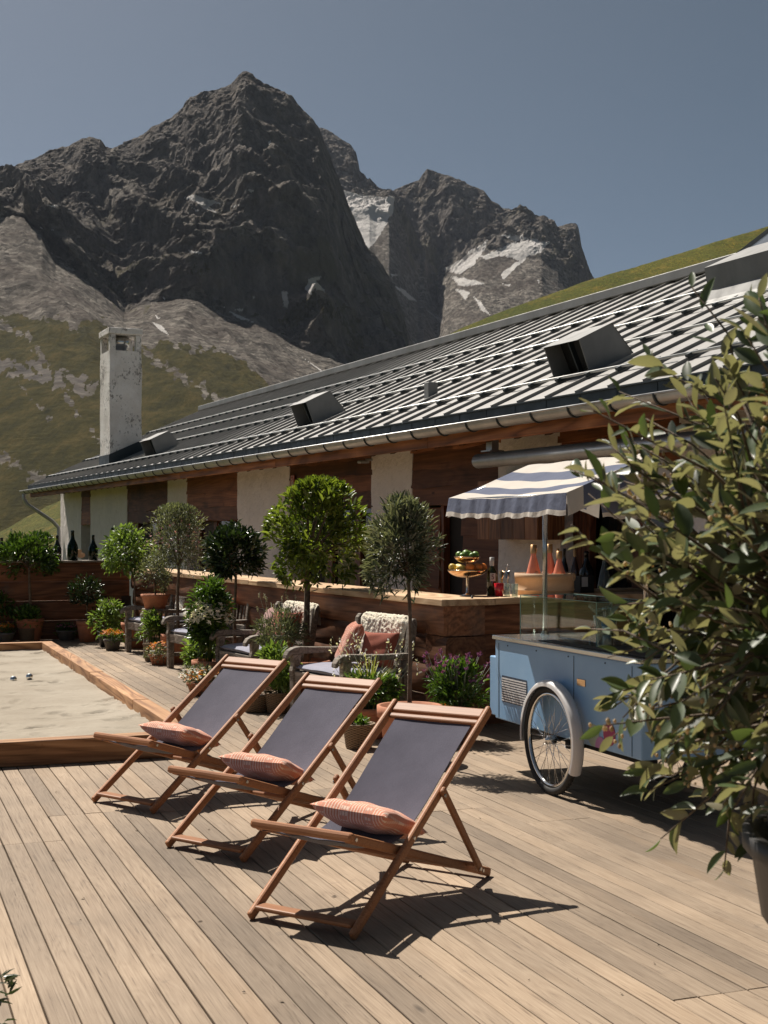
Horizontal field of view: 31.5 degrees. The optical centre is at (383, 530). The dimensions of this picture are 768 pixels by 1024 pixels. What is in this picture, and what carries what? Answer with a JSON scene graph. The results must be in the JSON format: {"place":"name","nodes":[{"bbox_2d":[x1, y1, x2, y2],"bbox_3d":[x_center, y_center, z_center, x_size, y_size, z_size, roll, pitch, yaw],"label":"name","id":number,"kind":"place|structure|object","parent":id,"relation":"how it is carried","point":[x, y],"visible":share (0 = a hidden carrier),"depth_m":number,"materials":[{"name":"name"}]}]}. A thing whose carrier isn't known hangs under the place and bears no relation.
{"place":"outdoors","nodes":[
{"label":"outdoors","id":0,"kind":"place"},
{"bbox_2d":[0,501,60,560],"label":"hill","id":1,"kind":"structure","parent":0,"point":[34,521],"depth_m":115.67,"materials":[{"name":"green plant"}]},
{"bbox_2d":[0,71,414,531],"bbox_3d":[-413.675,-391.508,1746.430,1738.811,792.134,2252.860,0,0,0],"label":"mountain","id":2,"kind":"structure","parent":0,"point":[212,245],"depth_m":1901.74,"materials":[{"name":"grey stone"}]},
{"bbox_2d":[0,637,767,1023],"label":"deck","id":3,"kind":"structure","parent":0,"point":[584,899],"depth_m":6.00,"materials":[{"name":"brown wood"}]},
{"bbox_2d":[0,590,17,631],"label":"potted plant","id":4,"kind":"object","parent":3,"relation":"on","point":[7,608],"visible":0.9,"depth_m":20.30,"materials":[{"name":"plant"}]},
{"bbox_2d":[0,621,17,642],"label":"flower pot","id":5,"kind":"object","parent":3,"relation":"on","point":[7,636],"visible":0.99,"depth_m":19.98,"materials":[{"name":"plant"}]},
{"bbox_2d":[0,969,21,1023],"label":"corner plant","id":6,"kind":"object","parent":3,"relation":"on","point":[9,978],"visible":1,"depth_m":4.21,"materials":[{"name":"green plant"}]},
{"bbox_2d":[11,603,44,641],"bbox_3d":[-5.312,1.355,20.258,0.514,0.591,0.435,0,0,37],"label":"potted plant","id":7,"kind":"object","parent":3,"relation":"on","point":[26,635],"visible":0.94,"depth_m":20.18,"materials":[{"name":"green plant"}]},
{"bbox_2d":[0,529,62,641],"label":"bay tree","id":8,"kind":"object","parent":3,"relation":"on","point":[15,546],"visible":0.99,"depth_m":20.25,"materials":[{"name":"green plant"}]},
{"bbox_2d":[0,560,130,639],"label":"timber wall","id":9,"kind":"structure","parent":3,"relation":"on","point":[48,592],"depth_m":20.68,"materials":[{"name":"brown wood"}]},
{"bbox_2d":[53,535,61,559],"bbox_3d":[-4.986,0.260,20.749,0.130,0.384,0.129,0,0,0],"label":"bottle","id":10,"kind":"object","parent":9,"relation":"on","point":[59,552],"visible":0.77,"depth_m":20.71,"materials":[{"name":"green glass"}]},
{"bbox_2d":[67,530,77,559],"bbox_3d":[-4.772,0.222,20.840,0.164,0.460,0.162,0,0,0],"label":"bottle","id":11,"kind":"object","parent":9,"relation":"on","point":[72,549],"visible":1,"depth_m":20.78,"materials":[{"name":"green glass"}]},
{"bbox_2d":[78,549,84,557],"bbox_3d":[-4.731,0.356,21.183,0.141,0.136,0.060,0,0,-21],"label":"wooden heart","id":12,"kind":"object","parent":9,"relation":"on","point":[81,554],"visible":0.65,"depth_m":21.15,"materials":[{"name":"brown wood"}]},
{"bbox_2d":[88,535,97,559],"bbox_3d":[-4.482,0.258,20.961,0.144,0.388,0.143,0,0,0],"label":"bottle","id":13,"kind":"object","parent":9,"relation":"on","point":[92,552],"visible":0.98,"depth_m":20.91,"materials":[{"name":"green glass"}]},
{"bbox_2d":[54,622,77,640],"bbox_3d":[-4.787,1.505,20.573,0.395,0.289,0.401,0,0,5],"label":"flower bowl","id":14,"kind":"object","parent":3,"relation":"on","point":[64,633],"visible":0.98,"depth_m":20.46,"materials":[{"name":"plant"}]},
{"bbox_2d":[0,649,148,739],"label":"sand","id":15,"kind":"structure","parent":3,"relation":"on","point":[53,697],"depth_m":12.45,"materials":[{"name":"beige sand"}]},
{"bbox_2d":[10,676,16,680],"bbox_3d":[-3.925,1.575,14.402,0.075,0.077,0.077,36,13,-14],"label":"boule ball","id":16,"kind":"object","parent":15,"relation":"on","point":[13,678],"visible":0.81,"depth_m":14.38,"materials":[{"name":"silver metal"}]},
{"bbox_2d":[26,673,32,679],"bbox_3d":[-3.776,1.555,14.480,0.075,0.077,0.077,36,13,-14],"label":"boule ball","id":17,"kind":"object","parent":15,"relation":"on","point":[29,676],"visible":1,"depth_m":14.46,"materials":[{"name":"silver metal"}]},
{"bbox_2d":[65,572,105,641],"bbox_3d":[-4.433,1.128,20.253,0.597,1.044,0.628,0,0,0],"label":"topiary","id":18,"kind":"object","parent":3,"relation":"on","point":[85,634],"visible":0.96,"depth_m":20.15,"materials":[{"name":"green plant"}]},
{"bbox_2d":[0,641,197,767],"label":"sandpit border","id":19,"kind":"object","parent":3,"relation":"on","point":[50,750],"visible":0.64,"depth_m":9.76,"materials":[{"name":"brown wood"}]},
{"bbox_2d":[85,596,124,646],"bbox_3d":[-3.947,1.286,19.407,0.554,0.729,0.552,0,0,24],"label":"potted plant","id":20,"kind":"object","parent":3,"relation":"on","point":[107,610],"visible":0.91,"depth_m":19.35,"materials":[{"name":"plant"}]},
{"bbox_2d":[97,627,124,650],"bbox_3d":[-3.764,1.489,18.832,0.386,0.322,0.355,0,0,24],"label":"flower pot","id":21,"kind":"object","parent":3,"relation":"on","point":[112,643],"visible":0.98,"depth_m":18.75,"materials":[{"name":"plant"}]},
{"bbox_2d":[96,522,157,648],"bbox_3d":[-3.615,0.758,19.206,0.917,1.783,0.911,0,0,0],"label":"feathery tree","id":22,"kind":"object","parent":3,"relation":"on","point":[117,557],"visible":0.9,"depth_m":19.07,"materials":[{"name":"green plant"}]},
{"bbox_2d":[134,607,166,660],"bbox_3d":[-2.935,1.303,17.248,0.427,0.694,0.478,0,0,-44],"label":"basket plant","id":23,"kind":"object","parent":3,"relation":"on","point":[152,621],"visible":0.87,"depth_m":17.20,"materials":[{"name":"green plant"}]},
{"bbox_2d":[143,641,166,664],"bbox_3d":[-2.793,1.512,16.767,0.367,0.307,0.392,0,0,-19],"label":"flower pot","id":24,"kind":"object","parent":3,"relation":"on","point":[155,655],"visible":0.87,"depth_m":16.71,"materials":[{"name":"ceramic"}]},
{"bbox_2d":[120,594,190,651],"bbox_3d":[-3.019,1.198,18.284,0.805,0.904,0.974,0,0,-28],"label":"garden armchair","id":25,"kind":"object","parent":3,"relation":"on","point":[130,625],"visible":0.38,"depth_m":18.50,"materials":[{"name":"grey wood"}]},
{"bbox_2d":[129,616,183,622],"bbox_3d":[-3.036,1.192,18.275,0.590,0.070,0.810,0,0,-28],"label":"seat cushion","id":26,"kind":"object","parent":25,"relation":"on","point":[137,619],"visible":0.13,"depth_m":18.26,"materials":[{"name":"grey fabric"}]},
{"bbox_2d":[173,596,186,615],"bbox_3d":[-2.667,0.935,18.400,0.174,0.430,0.792,0,0,-28],"label":"sheepskin","id":27,"kind":"object","parent":25,"relation":"on","point":[181,603],"visible":0.26,"depth_m":18.43,"materials":[{"name":"white fur"}]},
{"bbox_2d":[142,608,168,657],"bbox_3d":[-2.953,1.327,17.550,0.280,0.647,0.280,0,0,-25],"label":"plant stand","id":28,"kind":"object","parent":3,"relation":"on","point":[165,610],"visible":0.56,"depth_m":17.50,"materials":[{"name":"brown wood"}]},
{"bbox_2d":[135,552,172,608],"bbox_3d":[-2.968,0.630,17.547,0.509,0.745,0.456,0,0,-40],"label":"potted shrub","id":29,"kind":"object","parent":28,"relation":"on","point":[155,600],"visible":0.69,"depth_m":17.47,"materials":[{"name":"green plant"}]},
{"bbox_2d":[140,501,211,662],"bbox_3d":[-2.590,0.636,17.088,0.923,2.028,1.012,0,0,-18],"label":"potted tree","id":30,"kind":"object","parent":3,"relation":"on","point":[172,512],"visible":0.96,"depth_m":16.99,"materials":[{"name":"green plant"}]},
{"bbox_2d":[91,654,286,813],"bbox_3d":[-1.185,1.241,8.564,0.609,0.824,1.222,0,0,39],"label":"deck chair","id":31,"kind":"object","parent":3,"relation":"on","point":[228,697],"visible":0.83,"depth_m":8.65,"materials":[{"name":"brown wood"}]},
{"bbox_2d":[140,721,220,748],"bbox_3d":[-1.270,1.271,8.458,0.420,0.123,0.340,0,-21,41],"label":"pillow","id":32,"kind":"object","parent":31,"relation":"on","point":[178,734],"visible":0.91,"depth_m":8.35,"materials":[{"name":"pink fabric"}]},
{"bbox_2d":[178,662,218,695],"bbox_3d":[-1.837,1.487,13.692,0.502,0.327,0.501,0,0,-22],"label":"flower pot","id":33,"kind":"object","parent":3,"relation":"on","point":[193,682],"visible":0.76,"depth_m":13.60,"materials":[{"name":"ceramic"}]},
{"bbox_2d":[180,635,226,677],"bbox_3d":[-1.949,1.333,14.543,0.557,0.634,0.503,0,0,15],"label":"flower pot","id":34,"kind":"object","parent":3,"relation":"on","point":[190,654],"visible":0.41,"depth_m":14.46,"materials":[{"name":"ceramic"}]},
{"bbox_2d":[161,603,250,667],"bbox_3d":[-2.094,1.198,16.115,0.805,0.904,0.974,0,0,-30],"label":"garden armchair","id":35,"kind":"object","parent":3,"relation":"on","point":[172,638],"visible":0.35,"depth_m":16.23,"materials":[{"name":"grey wood"}]},
{"bbox_2d":[170,627,230,635],"bbox_3d":[-2.110,1.192,16.106,0.590,0.070,0.810,0,0,-30],"label":"seat cushion","id":36,"kind":"object","parent":35,"relation":"on","point":[183,631],"visible":0.17,"depth_m":16.11,"materials":[{"name":"grey fabric"}]},
{"bbox_2d":[183,572,236,680],"bbox_3d":[-1.817,1.037,14.210,0.587,1.225,0.570,0,0,23],"label":"white flowering bush","id":37,"kind":"object","parent":3,"relation":"on","point":[213,601],"visible":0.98,"depth_m":14.12,"materials":[{"name":"green plant"}]},
{"bbox_2d":[199,518,268,643],"bbox_3d":[-1.673,0.753,15.386,0.752,1.793,0.793,0,0,-44],"label":"laurel tree","id":38,"kind":"object","parent":3,"relation":"on","point":[232,539],"visible":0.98,"depth_m":15.24,"materials":[{"name":"green plant"}]},
{"bbox_2d":[245,681,274,712],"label":"basket plant","id":39,"kind":"object","parent":3,"relation":"on","point":[258,705],"visible":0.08,"depth_m":12.32,"materials":[{"name":"brown wicker"}]},
{"bbox_2d":[209,601,318,674],"bbox_3d":[-1.225,1.198,13.833,0.805,0.904,0.974,0,0,-29],"label":"garden armchair","id":40,"kind":"object","parent":3,"relation":"on","point":[220,636],"visible":0.38,"depth_m":13.68,"materials":[{"name":"grey wood"}]},
{"bbox_2d":[221,643,294,653],"bbox_3d":[-1.242,1.192,13.824,0.590,0.070,0.810,0,0,-29],"label":"seat cushion","id":41,"kind":"object","parent":40,"relation":"on","point":[238,647],"visible":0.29,"depth_m":13.73,"materials":[{"name":"grey fabric"}]},
{"bbox_2d":[256,607,279,634],"bbox_3d":[-1.190,0.987,14.012,0.153,0.420,0.420,25,-7,-15],"label":"pillow","id":42,"kind":"object","parent":41,"relation":"on","point":[269,613],"visible":0.18,"depth_m":13.93,"materials":[{"name":"fabric"}]},
{"bbox_2d":[265,612,302,647],"bbox_3d":[-1.010,0.996,13.723,0.400,0.400,0.153,0,-24,41],"label":"pillow","id":43,"kind":"object","parent":41,"relation":"on","point":[300,616],"visible":0.06,"depth_m":13.64,"materials":[{"name":"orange fabric"}]},
{"bbox_2d":[282,600,320,643],"bbox_3d":[-0.857,0.935,13.920,0.174,0.430,0.792,0,0,-29],"label":"sheepskin","id":44,"kind":"object","parent":40,"relation":"on","point":[298,605],"visible":0.35,"depth_m":13.85,"materials":[{"name":"white fur"}]},
{"bbox_2d":[165,672,381,861],"bbox_3d":[-0.558,1.241,7.404,0.609,0.824,1.222,0,0,37],"label":"deck chair","id":45,"kind":"object","parent":3,"relation":"on","point":[309,731],"visible":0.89,"depth_m":7.50,"materials":[{"name":"grey fabric"}]},
{"bbox_2d":[218,752,315,784],"bbox_3d":[-0.627,1.273,7.279,0.420,0.123,0.340,0,-24,31],"label":"pillow","id":46,"kind":"object","parent":45,"relation":"on","point":[266,767],"visible":0.91,"depth_m":7.17,"materials":[{"name":"pink fabric"}]},
{"bbox_2d":[255,638,301,713],"bbox_3d":[-0.949,1.309,12.329,0.490,0.682,0.496,0,0,-2],"label":"basket plant","id":47,"kind":"object","parent":3,"relation":"on","point":[278,695],"visible":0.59,"depth_m":12.26,"materials":[{"name":"green plant"}]},
{"bbox_2d":[249,592,310,690],"bbox_3d":[-0.985,1.117,13.011,0.610,1.067,0.633,0,0,11],"label":"lavender pot","id":48,"kind":"object","parent":3,"relation":"on","point":[282,622],"visible":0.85,"depth_m":12.96,"materials":[{"name":"plant"}]},
{"bbox_2d":[260,474,372,692],"bbox_3d":[-0.653,0.541,13.380,1.047,2.218,1.120,0,0,34],"label":"standard tree","id":49,"kind":"object","parent":3,"relation":"on","point":[323,495],"visible":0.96,"depth_m":13.25,"materials":[{"name":"green plant"}]},
{"bbox_2d":[283,613,416,721],"bbox_3d":[-0.301,1.198,11.761,0.805,0.904,0.974,0,0,-31],"label":"garden armchair","id":50,"kind":"object","parent":3,"relation":"on","point":[295,653],"visible":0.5,"depth_m":11.55,"materials":[{"name":"grey wood"}]},
{"bbox_2d":[296,662,400,676],"bbox_3d":[-0.317,1.192,11.751,0.590,0.070,0.810,0,0,-31],"label":"seat cushion","id":51,"kind":"object","parent":50,"relation":"on","point":[325,668],"visible":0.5,"depth_m":11.61,"materials":[{"name":"grey fabric"}]},
{"bbox_2d":[335,621,363,657],"bbox_3d":[-0.301,0.987,11.831,0.153,0.420,0.420,24,-4,-8],"label":"pillow","id":52,"kind":"object","parent":51,"relation":"on","point":[355,627],"visible":0.66,"depth_m":11.67,"materials":[{"name":"pink fabric"}]},
{"bbox_2d":[358,631,399,668],"bbox_3d":[-0.045,1.022,11.658,0.340,0.340,0.153,0,-26,25],"label":"pillow","id":53,"kind":"object","parent":51,"relation":"on","point":[373,643],"visible":0.73,"depth_m":11.61,"materials":[{"name":"orange fabric"}]},
{"bbox_2d":[359,611,407,665],"bbox_3d":[0.012,0.935,11.949,0.175,0.430,0.792,0,0,-31],"label":"sheepskin","id":54,"kind":"object","parent":50,"relation":"on","point":[374,622],"visible":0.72,"depth_m":11.87,"materials":[{"name":"white fur"}]},
{"bbox_2d":[344,712,375,749],"bbox_3d":[-0.191,1.514,10.332,0.258,0.273,0.258,0,0,-31],"label":"basket plant","id":55,"kind":"object","parent":3,"relation":"on","point":[358,731],"visible":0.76,"depth_m":10.24,"materials":[{"name":"brown wicker"}]},
{"bbox_2d":[247,699,491,939],"bbox_3d":[-0.020,1.241,6.127,0.609,0.824,1.222,0,0,33],"label":"deck chair","id":56,"kind":"object","parent":3,"relation":"on","point":[408,763],"visible":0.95,"depth_m":6.23,"materials":[{"name":"grey fabric"}]},
{"bbox_2d":[311,798,427,838],"bbox_3d":[-0.066,1.270,6.001,0.420,0.123,0.340,0,-22,38],"label":"pillow","id":57,"kind":"object","parent":56,"relation":"on","point":[368,817],"visible":0.94,"depth_m":5.89,"materials":[{"name":"pink fabric"}]},
{"bbox_2d":[329,632,420,738],"bbox_3d":[-0.118,1.233,10.850,0.669,0.834,0.718,0,0,41],"label":"gaura pot","id":58,"kind":"object","parent":3,"relation":"on","point":[388,679],"visible":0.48,"depth_m":10.85,"materials":[{"name":"ceramic"}]},
{"bbox_2d":[19,229,767,710],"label":"alpine lodge","id":59,"kind":"structure","parent":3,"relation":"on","point":[437,423],"depth_m":17.30,"materials":[{"name":"paint"}]},
{"bbox_2d":[137,522,167,567],"bbox_3d":[-4.843,0.294,28.567,0.360,1.092,3.285,0,0,-25],"label":"window","id":60,"kind":"structure","parent":59,"relation":"in","point":[144,526],"depth_m":29.32,"materials":[{"name":"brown wood"}]},
{"bbox_2d":[199,520,237,571],"bbox_3d":[-2.853,0.270,24.535,0.090,1.060,3.018,0,0,-25],"label":"window","id":61,"kind":"structure","parent":59,"relation":"in","point":[212,524],"depth_m":25.56,"materials":[{"name":"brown wood"}]},
{"bbox_2d":[291,475,294,484],"bbox_3d":[-1.382,-0.690,20.547,0.016,0.300,0.150,0,0,-25],"label":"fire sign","id":62,"kind":"object","parent":59,"relation":"attached to","point":[293,479],"visible":0.57,"depth_m":20.53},
{"bbox_2d":[309,507,370,621],"bbox_3d":[-0.546,0.618,19.493,0.090,2.024,3.058,0,0,-25],"label":"window","id":63,"kind":"structure","parent":59,"relation":"in","point":[359,582],"depth_m":19.35,"materials":[{"name":"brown wood"}]},
{"bbox_2d":[441,505,462,594],"bbox_3d":[0.890,0.640,16.091,0.150,2.020,0.667,0,0,-25],"label":"door","id":64,"kind":"structure","parent":59,"relation":"in","point":[450,526],"depth_m":16.30,"materials":[{"name":"brown wood"}]},
{"bbox_2d":[477,480,564,539],"bbox_3d":[1.405,-0.220,14.108,0.320,0.620,1.246,0,0,-25],"label":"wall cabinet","id":65,"kind":"object","parent":59,"relation":"attached to","point":[522,528],"depth_m":13.79,"materials":[{"name":"brown wood"}]},
{"bbox_2d":[596,505,679,641],"bbox_3d":[2.446,0.518,12.950,0.090,2.223,1.973,0,0,-25],"label":"window","id":66,"kind":"structure","parent":59,"relation":"in","point":[603,574],"depth_m":13.31,"materials":[{"name":"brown wood"}]},
{"bbox_2d":[129,568,660,725],"bbox_3d":[-0.623,1.108,16.533,2.392,1.076,10.525,0,0,-25],"label":"bar counter","id":67,"kind":"object","parent":3,"relation":"on","point":[455,624],"visible":0.3,"depth_m":11.97,"materials":[{"name":"brown wood"}]},
{"bbox_2d":[448,556,486,595],"bbox_3d":[0.732,0.397,11.963,0.350,0.346,0.350,0,0,0],"label":"fruit stand","id":68,"kind":"object","parent":67,"relation":"on","point":[466,574],"visible":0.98,"depth_m":11.87,"materials":[{"name":"gold metal"}]},
{"bbox_2d":[449,564,456,569],"bbox_3d":[0.606,0.328,11.933,0.070,0.094,0.071,-19,30,46],"label":"lemon","id":69,"kind":"object","parent":68,"relation":"in","point":[452,566],"visible":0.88,"depth_m":11.90,"materials":[{"name":"yellow food"}]},
{"bbox_2d":[456,564,465,569],"bbox_3d":[0.672,0.328,11.868,0.094,0.071,0.070,-6,1,15],"label":"lemon","id":70,"kind":"object","parent":68,"relation":"in","point":[460,567],"visible":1,"depth_m":11.84,"materials":[{"name":"yellow food"}]},
{"bbox_2d":[462,550,469,555],"bbox_3d":[0.720,0.204,11.933,0.072,0.073,0.084,-8,39,9],"label":"lime","id":71,"kind":"object","parent":68,"relation":"in","point":[467,552],"visible":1,"depth_m":11.90,"materials":[{"name":"green food"}]},
{"bbox_2d":[465,563,474,569],"bbox_3d":[0.750,0.325,11.848,0.085,0.083,0.083,23,-20,-2],"label":"orange","id":72,"kind":"object","parent":68,"relation":"in","point":[469,566],"visible":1,"depth_m":11.82,"materials":[{"name":"orange food"}]},
{"bbox_2d":[474,563,481,569],"bbox_3d":[0.817,0.324,11.888,0.084,0.083,0.085,2,-4,25],"label":"orange","id":73,"kind":"object","parent":68,"relation":"in","point":[478,566],"visible":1,"depth_m":11.85,"materials":[{"name":"orange food"}]},
{"bbox_2d":[480,563,486,569],"bbox_3d":[0.867,0.325,11.973,0.085,0.083,0.084,4,30,-45],"label":"orange","id":74,"kind":"object","parent":68,"relation":"on","point":[484,566],"visible":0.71,"depth_m":11.94,"materials":[{"name":"orange food"}]},
{"bbox_2d":[487,557,496,595],"bbox_3d":[0.950,0.401,11.961,0.092,0.338,0.094,0,0,0],"label":"beer bottle","id":75,"kind":"object","parent":67,"relation":"on","point":[491,576],"visible":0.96,"depth_m":11.93,"materials":[{"name":"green glass"}]},
{"bbox_2d":[494,583,503,596],"bbox_3d":[0.999,0.512,11.817,0.086,0.115,0.085,0,0,0],"label":"tumbler","id":76,"kind":"object","parent":67,"relation":"on","point":[498,588],"visible":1,"depth_m":11.78,"materials":[{"name":"red glass"}]},
{"bbox_2d":[499,571,503,592],"bbox_3d":[1.074,0.470,12.423,0.056,0.200,0.055,0,0,0],"label":"bar measure","id":77,"kind":"object","parent":67,"relation":"on","point":[501,574],"visible":0.7,"depth_m":12.41,"materials":[{"name":"silver metal"}]},
{"bbox_2d":[504,564,509,592],"bbox_3d":[1.125,0.437,12.423,0.056,0.266,0.055,0,0,0],"label":"bar measure","id":78,"kind":"object","parent":67,"relation":"on","point":[507,588],"visible":0.98,"depth_m":12.41,"materials":[{"name":"silver metal"}]},
{"bbox_2d":[514,572,575,594],"bbox_3d":[1.438,0.461,12.189,0.540,0.219,0.540,0,0,0],"label":"bamboo tub","id":79,"kind":"object","parent":67,"relation":"on","point":[525,583],"visible":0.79,"depth_m":11.97,"materials":[{"name":"brown wood"}]},
{"bbox_2d":[526,545,540,573],"bbox_3d":[1.333,0.317,12.119,0.168,0.386,0.165,0,0,0],"label":"wine bottle","id":80,"kind":"object","parent":79,"relation":"in","point":[533,567],"visible":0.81,"depth_m":12.09,"materials":[{"name":"pink glass"}]},
{"bbox_2d":[547,544,554,573],"bbox_3d":[1.482,0.314,12.189,0.172,0.392,0.169,0,0,0],"label":"wine bottle","id":81,"kind":"object","parent":79,"relation":"in","point":[550,565],"visible":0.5,"depth_m":12.16,"materials":[{"name":"pink glass"}]},
{"bbox_2d":[553,551,564,573],"bbox_3d":[1.552,0.344,12.049,0.156,0.331,0.154,0,0,0],"label":"wine bottle","id":82,"kind":"object","parent":79,"relation":"in","point":[559,568],"visible":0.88,"depth_m":12.02,"materials":[{"name":"pink glass"}]},
{"bbox_2d":[562,548,568,572],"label":"wine bottle","id":83,"kind":"object","parent":67,"relation":"on","point":[565,565],"visible":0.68,"depth_m":13.17,"materials":[{"name":"black glass"}]},
{"bbox_2d":[571,548,578,575],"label":"wine bottle","id":84,"kind":"object","parent":67,"relation":"on","point":[574,568],"visible":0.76,"depth_m":13.16,"materials":[{"name":"brown glass"}]},
{"bbox_2d":[574,575,593,592],"bbox_3d":[1.840,0.493,12.583,0.160,0.154,0.132,0,0,-30],"label":"drinks box","id":85,"kind":"object","parent":67,"relation":"on","point":[583,583],"visible":0.86,"depth_m":12.52,"materials":[{"name":"paper"}]},
{"bbox_2d":[579,551,593,575],"bbox_3d":[2.003,0.385,13.458,0.144,0.370,0.142,0,0,0],"label":"wine bottle","id":86,"kind":"object","parent":67,"relation":"on","point":[586,568],"visible":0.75,"depth_m":13.42,"materials":[{"name":"black glass"}]},
{"bbox_2d":[594,588,642,591],"bbox_3d":[2.184,0.558,12.846,0.660,0.024,0.260,0,0,-31],"label":"cutting board","id":87,"kind":"object","parent":67,"relation":"on","point":[619,589],"visible":0.7,"depth_m":12.75,"materials":[{"name":"brown wood"}]},
{"bbox_2d":[358,489,445,736],"bbox_3d":[0.117,0.674,9.740,0.611,1.952,0.639,0,0,43],"label":"olive tree","id":88,"kind":"object","parent":3,"relation":"on","point":[403,518],"visible":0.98,"depth_m":9.66,"materials":[{"name":"green plant"}]},
{"bbox_2d":[431,699,453,717],"bbox_3d":[0.456,1.469,10.404,0.279,0.362,0.276,0,0,12],"label":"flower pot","id":89,"kind":"object","parent":3,"relation":"on","point":[443,704],"visible":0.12,"depth_m":10.39,"materials":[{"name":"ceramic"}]},
{"bbox_2d":[422,648,489,743],"bbox_3d":[0.574,1.292,10.678,0.612,0.717,0.641,0,0,40],"label":"verbena pot","id":90,"kind":"object","parent":3,"relation":"on","point":[455,674],"visible":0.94,"depth_m":10.56,"materials":[{"name":"ceramic"}]},
{"bbox_2d":[446,454,746,794],"bbox_3d":[1.376,0.592,8.717,1.266,2.119,2.084,0,0,-21],"label":"ice cream cart","id":91,"kind":"object","parent":3,"relation":"on","point":[547,685],"visible":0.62,"depth_m":8.57,"materials":[{"name":"blue paint"}]},
{"bbox_2d":[559,634,595,640],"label":"serving tongs","id":92,"kind":"object","parent":91,"relation":"on","point":[591,637],"visible":0.79,"depth_m":8.86,"materials":[{"name":"silver metal"}]},
{"bbox_2d":[593,615,616,643],"bbox_3d":[1.422,0.632,8.749,0.164,0.178,0.164,0,0,-21],"label":"steel bucket","id":93,"kind":"object","parent":91,"relation":"on","point":[599,636],"visible":0.28,"depth_m":8.71,"materials":[{"name":"silver metal"}]},
{"bbox_2d":[588,603,612,636],"bbox_3d":[1.395,0.591,8.742,0.168,0.314,0.164,0,0,9],"label":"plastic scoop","id":94,"kind":"object","parent":93,"relation":"on","point":[610,605],"visible":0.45,"depth_m":8.70,"materials":[{"name":"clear plastic"}]},
{"bbox_2d":[558,272,767,923],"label":"oleaster tree","id":95,"kind":"object","parent":3,"relation":"on","point":[726,489],"visible":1,"depth_m":2.88,"materials":[{"name":"green plant"}]},
{"bbox_2d":[0,0,767,277],"label":"sky","id":96,"kind":"structure","parent":0,"point":[640,125],"materials":[{"name":"blue"}]},
{"bbox_2d":[319,128,593,343],"bbox_3d":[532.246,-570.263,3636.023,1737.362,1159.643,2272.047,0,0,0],"label":"mountain","id":97,"kind":"structure","parent":0,"point":[452,254],"depth_m":3512.18,"materials":[{"name":"grey stone"}]},
{"bbox_2d":[601,606,614,644],"bbox_3d":[1.416,0.600,8.597,0.083,0.243,0.083,0,0,24],"label":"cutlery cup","id":98,"kind":"object","parent":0,"point":[607,639],"visible":0.58,"depth_m":8.57,"materials":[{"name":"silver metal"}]},
{"bbox_2d":[449,226,767,334],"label":"hill","id":99,"kind":"structure","parent":0,"point":[721,248],"depth_m":204.60,"materials":[{"name":"green plant"}]}
]}

